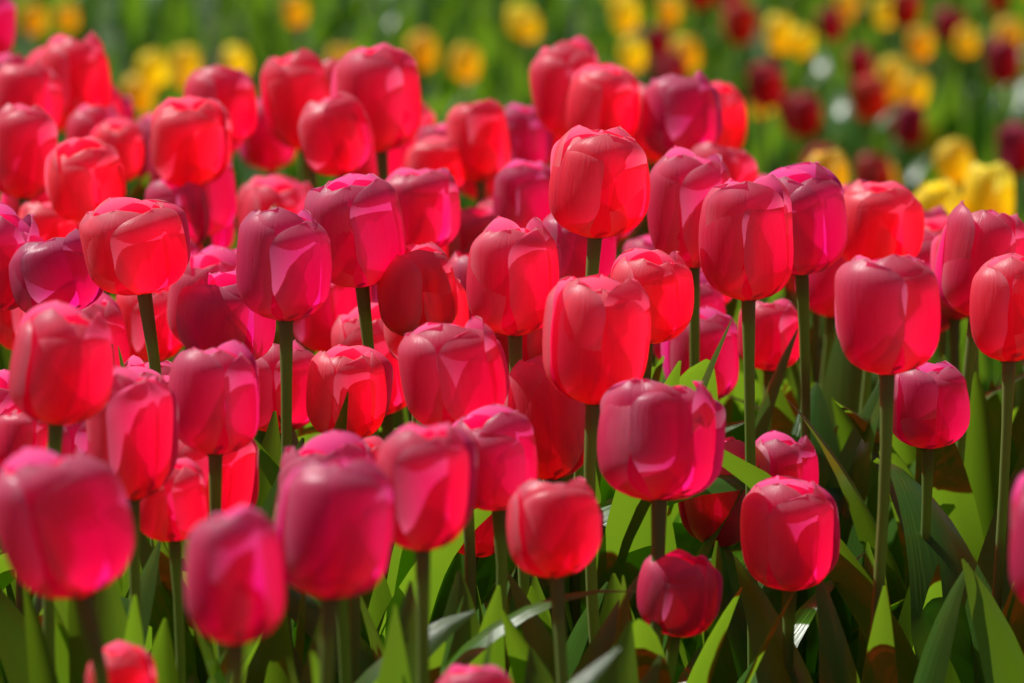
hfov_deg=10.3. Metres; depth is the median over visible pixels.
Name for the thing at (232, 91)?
pink tulip
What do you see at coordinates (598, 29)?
tulip bud
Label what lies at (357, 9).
tulip bud
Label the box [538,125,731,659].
pink tulip
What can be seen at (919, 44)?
yellow tulip
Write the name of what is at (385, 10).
tulip bud
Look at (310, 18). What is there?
tulip bud
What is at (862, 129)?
tulip bud
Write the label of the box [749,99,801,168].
yellow tulip
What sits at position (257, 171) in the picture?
tulip bud
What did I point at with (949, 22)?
red tulip
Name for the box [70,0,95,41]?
tulip bud
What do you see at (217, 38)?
tulip bud
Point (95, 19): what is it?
yellow tulip
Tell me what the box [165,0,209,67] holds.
tulip bud
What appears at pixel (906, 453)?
pink tulip
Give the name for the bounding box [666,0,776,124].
red tulip
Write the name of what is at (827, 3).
yellow tulip
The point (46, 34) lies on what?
tulip bud
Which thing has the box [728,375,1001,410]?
pink tulip
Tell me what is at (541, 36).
tulip bud
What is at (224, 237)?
pink tulip
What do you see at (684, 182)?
pink tulip
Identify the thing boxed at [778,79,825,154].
tulip bud
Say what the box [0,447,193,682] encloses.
pink tulip
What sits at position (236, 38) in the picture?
tulip bud
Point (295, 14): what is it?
yellow tulip
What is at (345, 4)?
tulip bud
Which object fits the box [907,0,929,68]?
tulip bud
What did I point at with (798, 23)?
tulip bud
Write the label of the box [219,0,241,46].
tulip bud
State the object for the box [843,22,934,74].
tulip bud
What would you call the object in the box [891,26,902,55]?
tulip bud
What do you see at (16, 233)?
pink tulip
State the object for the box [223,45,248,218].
yellow tulip
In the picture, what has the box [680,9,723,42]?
tulip bud
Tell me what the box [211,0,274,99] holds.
tulip bud
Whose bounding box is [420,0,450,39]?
yellow tulip
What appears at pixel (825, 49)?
tulip bud
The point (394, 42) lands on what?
tulip bud
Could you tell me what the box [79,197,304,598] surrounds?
pink tulip
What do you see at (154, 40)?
tulip bud
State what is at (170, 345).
pink tulip
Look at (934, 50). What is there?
tulip bud
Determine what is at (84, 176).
pink tulip
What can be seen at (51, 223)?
pink tulip
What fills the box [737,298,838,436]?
pink tulip
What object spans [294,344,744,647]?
pink tulip
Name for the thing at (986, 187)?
yellow tulip
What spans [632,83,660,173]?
pink tulip
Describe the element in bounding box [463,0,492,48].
tulip bud
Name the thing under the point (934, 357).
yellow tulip
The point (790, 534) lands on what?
pink tulip
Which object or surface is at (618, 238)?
pink tulip
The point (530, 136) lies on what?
pink tulip
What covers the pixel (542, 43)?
tulip bud
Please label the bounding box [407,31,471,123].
yellow tulip
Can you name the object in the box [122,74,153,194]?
yellow tulip
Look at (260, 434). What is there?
pink tulip
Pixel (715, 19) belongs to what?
tulip bud
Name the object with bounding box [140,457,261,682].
pink tulip
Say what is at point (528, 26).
yellow tulip
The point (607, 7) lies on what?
tulip bud
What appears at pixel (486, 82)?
leaf
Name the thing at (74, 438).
pink tulip
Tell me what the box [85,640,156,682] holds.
pink tulip
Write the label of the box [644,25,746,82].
red tulip
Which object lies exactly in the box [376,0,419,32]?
tulip bud
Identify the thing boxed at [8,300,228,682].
pink tulip
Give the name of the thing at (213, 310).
pink tulip
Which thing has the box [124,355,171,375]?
pink tulip
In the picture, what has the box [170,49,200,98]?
tulip bud
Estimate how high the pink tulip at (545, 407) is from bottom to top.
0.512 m
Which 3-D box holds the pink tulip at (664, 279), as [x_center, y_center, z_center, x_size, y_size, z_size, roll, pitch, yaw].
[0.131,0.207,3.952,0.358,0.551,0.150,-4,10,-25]
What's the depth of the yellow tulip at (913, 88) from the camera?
10.23 m
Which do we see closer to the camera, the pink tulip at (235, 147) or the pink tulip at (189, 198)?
the pink tulip at (189, 198)
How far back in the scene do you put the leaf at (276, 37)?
12.86 m
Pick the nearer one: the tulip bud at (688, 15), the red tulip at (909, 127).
the red tulip at (909, 127)
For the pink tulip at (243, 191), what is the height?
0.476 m
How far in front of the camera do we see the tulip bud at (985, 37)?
10.91 m
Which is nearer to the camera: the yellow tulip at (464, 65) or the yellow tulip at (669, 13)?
the yellow tulip at (464, 65)
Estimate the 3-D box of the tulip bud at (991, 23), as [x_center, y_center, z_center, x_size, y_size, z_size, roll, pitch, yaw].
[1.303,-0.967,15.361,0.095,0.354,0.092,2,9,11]
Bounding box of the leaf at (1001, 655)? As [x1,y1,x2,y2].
[961,558,1023,682]
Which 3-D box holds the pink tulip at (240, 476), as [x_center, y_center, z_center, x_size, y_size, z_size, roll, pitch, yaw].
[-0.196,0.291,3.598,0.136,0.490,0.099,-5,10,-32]
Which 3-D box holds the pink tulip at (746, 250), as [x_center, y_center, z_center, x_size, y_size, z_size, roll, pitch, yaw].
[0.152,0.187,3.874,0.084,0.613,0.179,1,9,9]
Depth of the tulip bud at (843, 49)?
13.24 m
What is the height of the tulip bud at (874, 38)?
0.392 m
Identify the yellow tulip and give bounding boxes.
[11,1,78,140]
[20,3,58,140]
[51,0,87,40]
[79,0,99,34]
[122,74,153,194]
[124,0,161,36]
[134,45,200,120]
[136,49,168,184]
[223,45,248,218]
[245,163,308,181]
[249,0,315,181]
[317,44,354,186]
[326,176,334,182]
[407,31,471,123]
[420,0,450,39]
[430,43,479,206]
[480,10,549,166]
[501,3,531,105]
[599,0,639,63]
[611,0,651,86]
[620,37,645,74]
[639,0,679,83]
[671,35,701,77]
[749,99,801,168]
[756,13,812,173]
[785,26,845,151]
[806,149,875,380]
[824,0,833,85]
[829,26,945,183]
[835,0,861,118]
[861,56,906,180]
[872,0,977,120]
[873,72,961,190]
[889,158,897,181]
[914,180,989,393]
[931,350,938,363]
[934,138,972,341]
[939,0,975,84]
[955,25,1020,193]
[959,17,1023,115]
[960,162,1023,391]
[963,0,986,93]
[992,14,1023,84]
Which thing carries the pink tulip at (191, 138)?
on the ground
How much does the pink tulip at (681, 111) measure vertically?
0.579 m
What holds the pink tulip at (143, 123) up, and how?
on the ground
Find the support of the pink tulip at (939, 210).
on the ground
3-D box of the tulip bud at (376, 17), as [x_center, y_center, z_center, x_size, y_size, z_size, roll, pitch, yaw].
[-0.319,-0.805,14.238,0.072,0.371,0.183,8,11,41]
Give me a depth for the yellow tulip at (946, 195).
5.97 m
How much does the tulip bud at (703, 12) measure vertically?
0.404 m
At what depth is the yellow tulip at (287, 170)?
10.26 m
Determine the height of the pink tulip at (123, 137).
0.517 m
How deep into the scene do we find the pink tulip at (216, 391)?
3.49 m
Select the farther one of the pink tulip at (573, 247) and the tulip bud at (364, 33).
the tulip bud at (364, 33)
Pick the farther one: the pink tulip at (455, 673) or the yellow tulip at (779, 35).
the yellow tulip at (779, 35)
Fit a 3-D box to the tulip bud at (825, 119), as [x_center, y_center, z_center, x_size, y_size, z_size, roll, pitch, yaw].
[0.551,-0.232,10.361,0.101,0.396,0.130,-7,11,-37]
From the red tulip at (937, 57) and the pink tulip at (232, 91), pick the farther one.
the red tulip at (937, 57)
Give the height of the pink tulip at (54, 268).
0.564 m
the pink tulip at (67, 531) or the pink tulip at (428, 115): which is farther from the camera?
the pink tulip at (428, 115)
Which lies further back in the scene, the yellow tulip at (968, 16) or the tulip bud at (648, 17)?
the yellow tulip at (968, 16)
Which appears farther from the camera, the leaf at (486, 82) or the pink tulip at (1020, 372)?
the leaf at (486, 82)
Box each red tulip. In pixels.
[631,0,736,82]
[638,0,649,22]
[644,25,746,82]
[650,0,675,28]
[652,50,686,78]
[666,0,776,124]
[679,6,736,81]
[723,0,789,155]
[731,0,753,53]
[747,60,840,174]
[762,93,852,313]
[763,91,801,173]
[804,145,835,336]
[806,6,881,144]
[827,46,898,180]
[848,74,901,182]
[853,152,889,182]
[875,0,949,164]
[893,102,1013,193]
[922,0,939,63]
[935,6,964,184]
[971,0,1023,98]
[986,37,1023,197]
[992,122,1023,399]
[1013,0,1023,68]
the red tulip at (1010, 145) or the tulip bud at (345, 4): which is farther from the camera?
the tulip bud at (345, 4)
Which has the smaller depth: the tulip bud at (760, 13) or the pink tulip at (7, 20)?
the pink tulip at (7, 20)
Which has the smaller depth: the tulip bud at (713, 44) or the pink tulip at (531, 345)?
the pink tulip at (531, 345)
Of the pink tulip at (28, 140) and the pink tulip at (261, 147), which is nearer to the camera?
the pink tulip at (28, 140)
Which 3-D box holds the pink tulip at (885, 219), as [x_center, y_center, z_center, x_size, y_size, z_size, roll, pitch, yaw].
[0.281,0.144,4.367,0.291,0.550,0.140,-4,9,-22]
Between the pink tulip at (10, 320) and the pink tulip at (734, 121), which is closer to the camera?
the pink tulip at (10, 320)
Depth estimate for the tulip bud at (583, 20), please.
15.32 m
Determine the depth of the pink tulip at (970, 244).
3.98 m
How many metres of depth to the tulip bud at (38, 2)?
14.90 m
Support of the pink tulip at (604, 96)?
on the ground
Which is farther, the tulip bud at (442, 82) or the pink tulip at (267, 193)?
the tulip bud at (442, 82)
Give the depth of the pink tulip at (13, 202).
4.77 m
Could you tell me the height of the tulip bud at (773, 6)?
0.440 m
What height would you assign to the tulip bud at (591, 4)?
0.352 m
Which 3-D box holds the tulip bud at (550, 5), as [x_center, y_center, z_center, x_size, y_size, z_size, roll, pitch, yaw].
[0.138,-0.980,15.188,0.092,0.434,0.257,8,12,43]
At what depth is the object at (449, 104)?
11.56 m
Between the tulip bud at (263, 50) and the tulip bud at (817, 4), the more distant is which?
the tulip bud at (817, 4)
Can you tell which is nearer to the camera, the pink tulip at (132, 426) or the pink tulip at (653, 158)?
the pink tulip at (132, 426)
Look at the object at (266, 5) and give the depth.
14.21 m
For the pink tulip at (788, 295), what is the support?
on the ground
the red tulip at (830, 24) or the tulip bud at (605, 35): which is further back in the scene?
the tulip bud at (605, 35)
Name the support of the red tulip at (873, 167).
on the ground
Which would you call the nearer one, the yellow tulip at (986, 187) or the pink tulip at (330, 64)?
the pink tulip at (330, 64)
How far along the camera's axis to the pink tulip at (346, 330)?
4.10 m
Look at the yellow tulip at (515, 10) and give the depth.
11.58 m
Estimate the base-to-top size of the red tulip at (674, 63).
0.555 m
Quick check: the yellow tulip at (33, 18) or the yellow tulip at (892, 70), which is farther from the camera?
the yellow tulip at (33, 18)
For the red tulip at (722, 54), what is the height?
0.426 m
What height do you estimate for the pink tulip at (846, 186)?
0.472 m
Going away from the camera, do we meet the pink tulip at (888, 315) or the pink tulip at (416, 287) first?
the pink tulip at (888, 315)
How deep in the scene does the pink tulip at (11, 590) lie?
3.80 m
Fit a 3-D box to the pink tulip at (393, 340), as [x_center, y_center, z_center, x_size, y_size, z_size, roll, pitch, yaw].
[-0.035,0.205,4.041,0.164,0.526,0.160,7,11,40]
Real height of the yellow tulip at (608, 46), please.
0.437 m
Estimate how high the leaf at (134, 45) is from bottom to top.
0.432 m
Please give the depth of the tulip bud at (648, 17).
13.05 m
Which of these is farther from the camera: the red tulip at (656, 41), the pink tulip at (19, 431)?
the red tulip at (656, 41)
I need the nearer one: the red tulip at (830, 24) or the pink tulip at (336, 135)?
the pink tulip at (336, 135)
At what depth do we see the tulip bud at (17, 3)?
14.29 m
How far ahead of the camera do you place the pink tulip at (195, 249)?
4.53 m
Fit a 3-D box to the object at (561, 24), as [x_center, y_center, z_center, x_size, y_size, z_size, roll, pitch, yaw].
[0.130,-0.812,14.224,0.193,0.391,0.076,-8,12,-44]
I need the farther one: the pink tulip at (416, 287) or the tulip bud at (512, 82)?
the tulip bud at (512, 82)
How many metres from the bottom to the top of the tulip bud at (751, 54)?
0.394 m
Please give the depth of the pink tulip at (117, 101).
5.41 m
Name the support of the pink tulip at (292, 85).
on the ground
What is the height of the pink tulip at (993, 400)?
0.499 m
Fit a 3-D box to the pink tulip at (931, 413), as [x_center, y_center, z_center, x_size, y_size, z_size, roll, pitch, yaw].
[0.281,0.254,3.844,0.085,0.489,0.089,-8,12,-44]
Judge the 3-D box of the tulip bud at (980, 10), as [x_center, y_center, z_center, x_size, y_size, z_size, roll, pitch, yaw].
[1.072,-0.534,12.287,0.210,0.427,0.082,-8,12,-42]
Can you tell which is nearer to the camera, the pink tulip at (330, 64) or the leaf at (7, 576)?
the leaf at (7, 576)
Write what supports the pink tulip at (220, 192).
on the ground
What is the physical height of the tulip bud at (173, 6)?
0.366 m
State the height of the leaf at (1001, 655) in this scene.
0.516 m
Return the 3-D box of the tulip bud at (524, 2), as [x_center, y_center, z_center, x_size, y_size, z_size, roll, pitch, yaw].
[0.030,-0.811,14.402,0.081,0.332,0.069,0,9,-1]
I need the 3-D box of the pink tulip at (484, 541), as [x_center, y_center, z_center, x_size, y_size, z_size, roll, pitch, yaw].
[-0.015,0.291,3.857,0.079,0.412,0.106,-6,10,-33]
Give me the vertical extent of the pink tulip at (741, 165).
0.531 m
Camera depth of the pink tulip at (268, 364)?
3.97 m
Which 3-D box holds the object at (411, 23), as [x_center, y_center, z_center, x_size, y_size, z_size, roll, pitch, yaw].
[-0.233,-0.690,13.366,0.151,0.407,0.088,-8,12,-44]
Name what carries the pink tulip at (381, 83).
on the ground
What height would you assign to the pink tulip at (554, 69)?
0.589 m
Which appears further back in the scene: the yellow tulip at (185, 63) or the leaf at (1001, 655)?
the yellow tulip at (185, 63)
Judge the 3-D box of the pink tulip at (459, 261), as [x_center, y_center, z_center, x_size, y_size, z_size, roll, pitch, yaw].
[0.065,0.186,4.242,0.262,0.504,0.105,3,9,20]
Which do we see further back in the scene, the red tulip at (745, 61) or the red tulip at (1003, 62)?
the red tulip at (745, 61)
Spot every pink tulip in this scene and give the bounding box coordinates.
[0,0,140,116]
[0,52,27,66]
[0,61,62,197]
[0,103,57,369]
[0,191,49,216]
[0,202,123,590]
[0,307,22,350]
[0,365,178,682]
[0,369,30,682]
[0,409,160,647]
[0,421,150,682]
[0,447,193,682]
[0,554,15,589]
[6,566,140,616]
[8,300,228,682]
[9,229,122,603]
[18,201,79,240]
[26,47,128,195]
[41,31,149,199]
[45,135,125,221]
[66,104,122,296]
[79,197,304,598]
[80,293,129,576]
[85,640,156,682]
[90,118,142,301]
[93,316,516,676]
[106,82,127,118]
[111,175,311,343]
[113,96,276,362]
[116,286,183,361]
[123,95,133,121]
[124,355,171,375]
[124,365,184,652]
[136,113,152,182]
[140,340,296,682]
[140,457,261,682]
[143,221,234,361]
[145,179,209,360]
[146,271,280,546]
[148,138,162,182]
[153,207,425,682]
[160,239,200,361]
[167,247,235,343]
[177,439,305,682]
[183,65,256,143]
[185,504,285,682]
[192,429,475,682]
[199,245,321,444]
[202,158,236,248]
[229,48,330,249]
[231,141,242,153]
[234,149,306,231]
[236,174,292,329]
[239,99,296,175]
[240,58,339,187]
[253,242,495,624]
[254,422,311,444]
[256,340,314,439]
[257,284,377,444]
[274,457,619,682]
[277,92,374,354]
[278,173,495,648]
[291,436,635,682]
[293,283,371,435]
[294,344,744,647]
[311,423,492,682]
[331,42,492,206]
[331,302,406,577]
[337,146,403,177]
[360,403,639,682]
[366,167,542,439]
[383,277,495,585]
[393,247,442,431]
[403,136,469,186]
[403,140,412,164]
[412,102,434,145]
[415,123,446,142]
[437,664,511,682]
[442,209,460,254]
[446,99,510,205]
[447,206,494,260]
[450,250,744,431]
[458,177,495,206]
[458,508,570,641]
[463,134,562,208]
[466,216,560,682]
[476,354,607,678]
[477,197,492,208]
[486,35,642,277]
[493,159,550,227]
[498,328,542,370]
[501,378,794,682]
[504,103,551,165]
[506,477,661,682]
[507,213,663,567]
[507,274,865,682]
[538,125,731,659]
[566,63,648,238]
[596,411,771,643]
[610,248,842,682]
[616,232,627,247]
[616,235,620,245]
[623,234,665,383]
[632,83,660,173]
[637,548,722,682]
[642,70,767,441]
[647,145,797,522]
[653,269,725,360]
[656,141,757,401]
[661,306,738,399]
[677,475,839,677]
[678,436,745,667]
[696,174,796,682]
[700,268,733,437]
[710,81,783,302]
[722,253,1023,682]
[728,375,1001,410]
[733,275,877,418]
[734,254,968,682]
[737,292,836,380]
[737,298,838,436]
[755,179,1023,551]
[755,430,904,682]
[768,162,879,677]
[780,214,947,389]
[781,288,836,385]
[782,256,847,417]
[785,200,1023,620]
[810,181,865,365]
[832,229,949,585]
[835,233,1023,590]
[856,360,969,682]
[874,374,1017,420]
[924,205,960,370]
[940,298,1023,479]
[984,361,1023,409]
[1009,471,1023,601]
[1019,360,1023,395]
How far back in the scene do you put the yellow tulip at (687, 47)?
10.19 m
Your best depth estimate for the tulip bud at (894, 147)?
9.81 m
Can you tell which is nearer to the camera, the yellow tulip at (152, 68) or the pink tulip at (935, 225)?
the pink tulip at (935, 225)
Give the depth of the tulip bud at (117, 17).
12.31 m
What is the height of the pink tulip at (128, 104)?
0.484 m
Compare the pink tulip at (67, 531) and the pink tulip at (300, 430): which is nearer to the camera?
the pink tulip at (67, 531)
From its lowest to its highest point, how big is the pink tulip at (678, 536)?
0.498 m
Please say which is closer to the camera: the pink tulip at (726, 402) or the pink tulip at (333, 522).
the pink tulip at (333, 522)
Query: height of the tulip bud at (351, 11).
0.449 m
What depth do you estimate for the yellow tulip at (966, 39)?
11.10 m
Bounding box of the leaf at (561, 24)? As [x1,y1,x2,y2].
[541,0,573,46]
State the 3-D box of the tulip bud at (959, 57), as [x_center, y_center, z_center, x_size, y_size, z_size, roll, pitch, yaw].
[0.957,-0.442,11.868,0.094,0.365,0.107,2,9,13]
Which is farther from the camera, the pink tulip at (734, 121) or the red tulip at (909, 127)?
the red tulip at (909, 127)
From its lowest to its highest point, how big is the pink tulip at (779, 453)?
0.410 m
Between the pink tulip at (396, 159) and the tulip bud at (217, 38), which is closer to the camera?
the pink tulip at (396, 159)
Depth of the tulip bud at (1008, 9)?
15.02 m
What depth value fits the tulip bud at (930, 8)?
13.93 m
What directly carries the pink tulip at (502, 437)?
on the ground
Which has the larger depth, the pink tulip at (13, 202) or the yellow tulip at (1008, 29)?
the yellow tulip at (1008, 29)
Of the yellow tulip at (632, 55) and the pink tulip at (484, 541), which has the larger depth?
the yellow tulip at (632, 55)
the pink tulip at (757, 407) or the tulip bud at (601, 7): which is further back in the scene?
the tulip bud at (601, 7)
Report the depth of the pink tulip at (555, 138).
5.52 m
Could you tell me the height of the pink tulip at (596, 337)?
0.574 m
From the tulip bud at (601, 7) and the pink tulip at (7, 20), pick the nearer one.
the pink tulip at (7, 20)
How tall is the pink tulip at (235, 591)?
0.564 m
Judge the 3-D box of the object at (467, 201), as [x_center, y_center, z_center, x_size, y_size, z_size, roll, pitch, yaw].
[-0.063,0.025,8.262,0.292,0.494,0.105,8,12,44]
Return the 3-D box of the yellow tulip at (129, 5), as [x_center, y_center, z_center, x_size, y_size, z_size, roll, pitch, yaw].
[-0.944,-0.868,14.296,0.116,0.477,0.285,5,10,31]
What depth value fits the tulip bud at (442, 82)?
12.42 m
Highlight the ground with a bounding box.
[17,0,993,381]
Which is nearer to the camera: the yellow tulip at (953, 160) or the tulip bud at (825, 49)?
the yellow tulip at (953, 160)
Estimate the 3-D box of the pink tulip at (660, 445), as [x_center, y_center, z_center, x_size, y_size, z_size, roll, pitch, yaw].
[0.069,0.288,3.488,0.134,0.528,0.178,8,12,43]
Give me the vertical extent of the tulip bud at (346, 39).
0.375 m
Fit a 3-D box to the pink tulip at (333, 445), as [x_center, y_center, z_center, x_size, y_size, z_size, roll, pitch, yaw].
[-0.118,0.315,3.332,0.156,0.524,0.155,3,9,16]
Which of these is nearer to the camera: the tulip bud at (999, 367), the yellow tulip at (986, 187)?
the yellow tulip at (986, 187)
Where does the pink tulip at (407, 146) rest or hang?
on the ground
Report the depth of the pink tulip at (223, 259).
4.15 m
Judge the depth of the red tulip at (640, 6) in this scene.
14.07 m
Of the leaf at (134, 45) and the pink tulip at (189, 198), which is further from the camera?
the leaf at (134, 45)
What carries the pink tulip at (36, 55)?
on the ground
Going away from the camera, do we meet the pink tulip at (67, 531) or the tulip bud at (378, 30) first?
the pink tulip at (67, 531)
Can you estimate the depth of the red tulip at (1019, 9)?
12.80 m
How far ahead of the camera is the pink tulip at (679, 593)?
3.48 m
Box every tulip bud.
[10,0,21,54]
[20,0,82,49]
[31,0,42,4]
[39,22,63,143]
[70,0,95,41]
[105,7,124,81]
[112,77,125,93]
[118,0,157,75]
[125,31,171,118]
[161,0,185,51]
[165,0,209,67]
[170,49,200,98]
[194,0,242,65]
[210,28,254,76]
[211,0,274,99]
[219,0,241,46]
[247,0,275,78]
[250,166,264,175]
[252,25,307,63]
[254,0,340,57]
[261,0,278,68]
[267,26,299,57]
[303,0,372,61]
[305,0,313,32]
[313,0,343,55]
[322,0,350,44]
[338,1,405,48]
[340,33,353,45]
[347,0,364,46]
[349,0,360,32]
[363,0,394,43]
[364,0,413,52]
[370,0,427,49]
[370,22,385,45]
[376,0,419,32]
[421,0,469,104]
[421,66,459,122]
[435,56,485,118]
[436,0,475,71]
[449,44,539,106]
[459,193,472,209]
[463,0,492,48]
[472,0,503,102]
[484,4,561,105]
[493,0,499,23]
[499,0,537,58]
[500,41,527,72]
[508,0,532,46]
[508,37,538,92]
[513,34,527,73]
[525,0,557,66]
[536,0,554,34]
[538,40,549,49]
[568,7,602,52]
[573,0,616,57]
[575,0,588,38]
[579,0,623,44]
[586,0,602,46]
[591,18,607,62]
[599,33,623,66]
[600,22,608,63]
[637,0,688,81]
[641,34,647,68]
[671,2,693,37]
[675,0,690,26]
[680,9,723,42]
[689,0,720,80]
[694,9,704,30]
[703,17,754,73]
[706,35,719,82]
[707,0,756,52]
[731,7,764,63]
[762,0,782,14]
[762,0,797,62]
[763,5,906,122]
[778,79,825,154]
[781,0,824,95]
[788,0,822,50]
[790,107,856,165]
[792,0,815,58]
[802,0,866,78]
[831,0,863,88]
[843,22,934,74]
[845,2,883,75]
[856,118,935,183]
[866,0,896,59]
[889,138,905,166]
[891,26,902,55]
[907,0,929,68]
[910,0,939,67]
[920,61,933,101]
[929,38,941,108]
[954,49,990,127]
[972,0,1023,110]
[977,30,1023,165]
[989,12,998,33]
[997,360,1001,402]
[998,0,1013,20]
[999,0,1013,17]
[1013,198,1023,218]
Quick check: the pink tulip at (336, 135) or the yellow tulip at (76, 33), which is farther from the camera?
the yellow tulip at (76, 33)
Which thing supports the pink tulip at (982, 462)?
on the ground
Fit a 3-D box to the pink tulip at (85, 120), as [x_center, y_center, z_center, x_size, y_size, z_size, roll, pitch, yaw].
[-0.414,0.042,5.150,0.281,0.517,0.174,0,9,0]
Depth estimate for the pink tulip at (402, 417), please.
4.42 m
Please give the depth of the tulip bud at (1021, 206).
9.02 m
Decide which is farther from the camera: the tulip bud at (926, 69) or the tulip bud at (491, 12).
the tulip bud at (491, 12)
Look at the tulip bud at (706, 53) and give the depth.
12.74 m
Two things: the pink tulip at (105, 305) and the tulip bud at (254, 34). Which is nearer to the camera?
the pink tulip at (105, 305)
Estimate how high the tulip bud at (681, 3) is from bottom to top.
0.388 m
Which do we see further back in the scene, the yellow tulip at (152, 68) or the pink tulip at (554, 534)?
the yellow tulip at (152, 68)
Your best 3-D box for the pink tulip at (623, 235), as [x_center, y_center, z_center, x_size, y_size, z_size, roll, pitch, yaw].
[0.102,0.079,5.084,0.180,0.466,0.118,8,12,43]
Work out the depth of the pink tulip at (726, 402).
4.48 m
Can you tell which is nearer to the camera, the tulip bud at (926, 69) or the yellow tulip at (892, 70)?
the yellow tulip at (892, 70)
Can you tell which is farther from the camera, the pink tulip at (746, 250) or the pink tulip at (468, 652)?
the pink tulip at (746, 250)
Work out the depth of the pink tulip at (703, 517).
3.88 m
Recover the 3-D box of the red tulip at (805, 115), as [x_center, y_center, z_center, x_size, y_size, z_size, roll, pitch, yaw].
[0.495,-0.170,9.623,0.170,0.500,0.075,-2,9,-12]
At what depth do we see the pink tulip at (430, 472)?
3.13 m
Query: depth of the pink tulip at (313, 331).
4.39 m
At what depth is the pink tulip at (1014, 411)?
4.54 m
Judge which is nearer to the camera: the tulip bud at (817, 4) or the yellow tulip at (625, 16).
the yellow tulip at (625, 16)
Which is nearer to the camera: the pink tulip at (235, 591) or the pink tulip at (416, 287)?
the pink tulip at (235, 591)
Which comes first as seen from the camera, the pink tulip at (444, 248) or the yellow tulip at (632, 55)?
the pink tulip at (444, 248)
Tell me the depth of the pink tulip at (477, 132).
4.98 m
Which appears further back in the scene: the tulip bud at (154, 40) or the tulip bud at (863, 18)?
the tulip bud at (154, 40)
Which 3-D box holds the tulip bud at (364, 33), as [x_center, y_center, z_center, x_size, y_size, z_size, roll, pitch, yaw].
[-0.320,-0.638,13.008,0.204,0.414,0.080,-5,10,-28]
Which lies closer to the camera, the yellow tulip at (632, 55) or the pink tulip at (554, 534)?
the pink tulip at (554, 534)
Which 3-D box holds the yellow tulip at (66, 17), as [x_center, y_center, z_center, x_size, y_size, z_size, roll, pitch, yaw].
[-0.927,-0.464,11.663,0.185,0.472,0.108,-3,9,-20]
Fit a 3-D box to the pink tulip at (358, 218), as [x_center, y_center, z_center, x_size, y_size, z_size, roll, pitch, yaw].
[-0.079,0.181,3.949,0.154,0.602,0.218,-2,9,-16]
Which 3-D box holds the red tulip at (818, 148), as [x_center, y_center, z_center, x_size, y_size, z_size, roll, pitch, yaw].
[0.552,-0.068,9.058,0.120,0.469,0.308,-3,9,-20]
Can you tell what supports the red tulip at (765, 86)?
on the ground
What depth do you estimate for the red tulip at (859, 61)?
10.92 m
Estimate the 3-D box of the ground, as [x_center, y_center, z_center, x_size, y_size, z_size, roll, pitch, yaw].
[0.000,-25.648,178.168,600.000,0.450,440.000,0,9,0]
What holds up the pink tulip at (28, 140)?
on the ground
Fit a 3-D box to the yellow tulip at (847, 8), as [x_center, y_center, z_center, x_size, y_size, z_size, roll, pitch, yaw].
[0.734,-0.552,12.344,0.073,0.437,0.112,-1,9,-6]
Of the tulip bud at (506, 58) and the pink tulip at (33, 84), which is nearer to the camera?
the pink tulip at (33, 84)
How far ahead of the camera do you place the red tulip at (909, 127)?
9.60 m
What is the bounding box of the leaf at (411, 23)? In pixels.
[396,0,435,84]
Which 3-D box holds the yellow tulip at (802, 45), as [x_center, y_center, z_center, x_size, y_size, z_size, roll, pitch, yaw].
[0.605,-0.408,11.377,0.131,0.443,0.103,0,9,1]
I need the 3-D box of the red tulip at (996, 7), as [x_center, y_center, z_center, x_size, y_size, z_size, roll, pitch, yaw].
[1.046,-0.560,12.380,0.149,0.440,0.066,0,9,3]
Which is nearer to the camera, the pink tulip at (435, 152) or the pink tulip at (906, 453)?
the pink tulip at (906, 453)
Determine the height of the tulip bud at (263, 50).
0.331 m
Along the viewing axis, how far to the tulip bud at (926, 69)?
11.18 m
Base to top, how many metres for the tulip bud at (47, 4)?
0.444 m
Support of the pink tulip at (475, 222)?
on the ground
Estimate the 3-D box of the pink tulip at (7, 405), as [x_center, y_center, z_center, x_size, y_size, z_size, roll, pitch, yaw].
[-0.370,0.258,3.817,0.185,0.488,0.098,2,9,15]
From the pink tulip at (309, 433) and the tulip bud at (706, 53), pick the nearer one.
the pink tulip at (309, 433)
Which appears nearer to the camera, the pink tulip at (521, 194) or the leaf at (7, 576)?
the leaf at (7, 576)
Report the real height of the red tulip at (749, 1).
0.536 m
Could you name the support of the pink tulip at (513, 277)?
on the ground
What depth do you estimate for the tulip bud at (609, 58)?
12.25 m
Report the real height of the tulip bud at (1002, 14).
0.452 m
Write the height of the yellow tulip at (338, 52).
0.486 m
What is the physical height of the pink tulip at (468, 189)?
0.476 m
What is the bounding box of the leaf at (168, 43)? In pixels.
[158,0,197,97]
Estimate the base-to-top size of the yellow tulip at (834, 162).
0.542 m
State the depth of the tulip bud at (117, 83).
10.74 m
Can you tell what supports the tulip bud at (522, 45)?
on the ground
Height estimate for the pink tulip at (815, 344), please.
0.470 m
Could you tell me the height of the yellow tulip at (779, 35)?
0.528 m
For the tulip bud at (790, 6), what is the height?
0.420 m

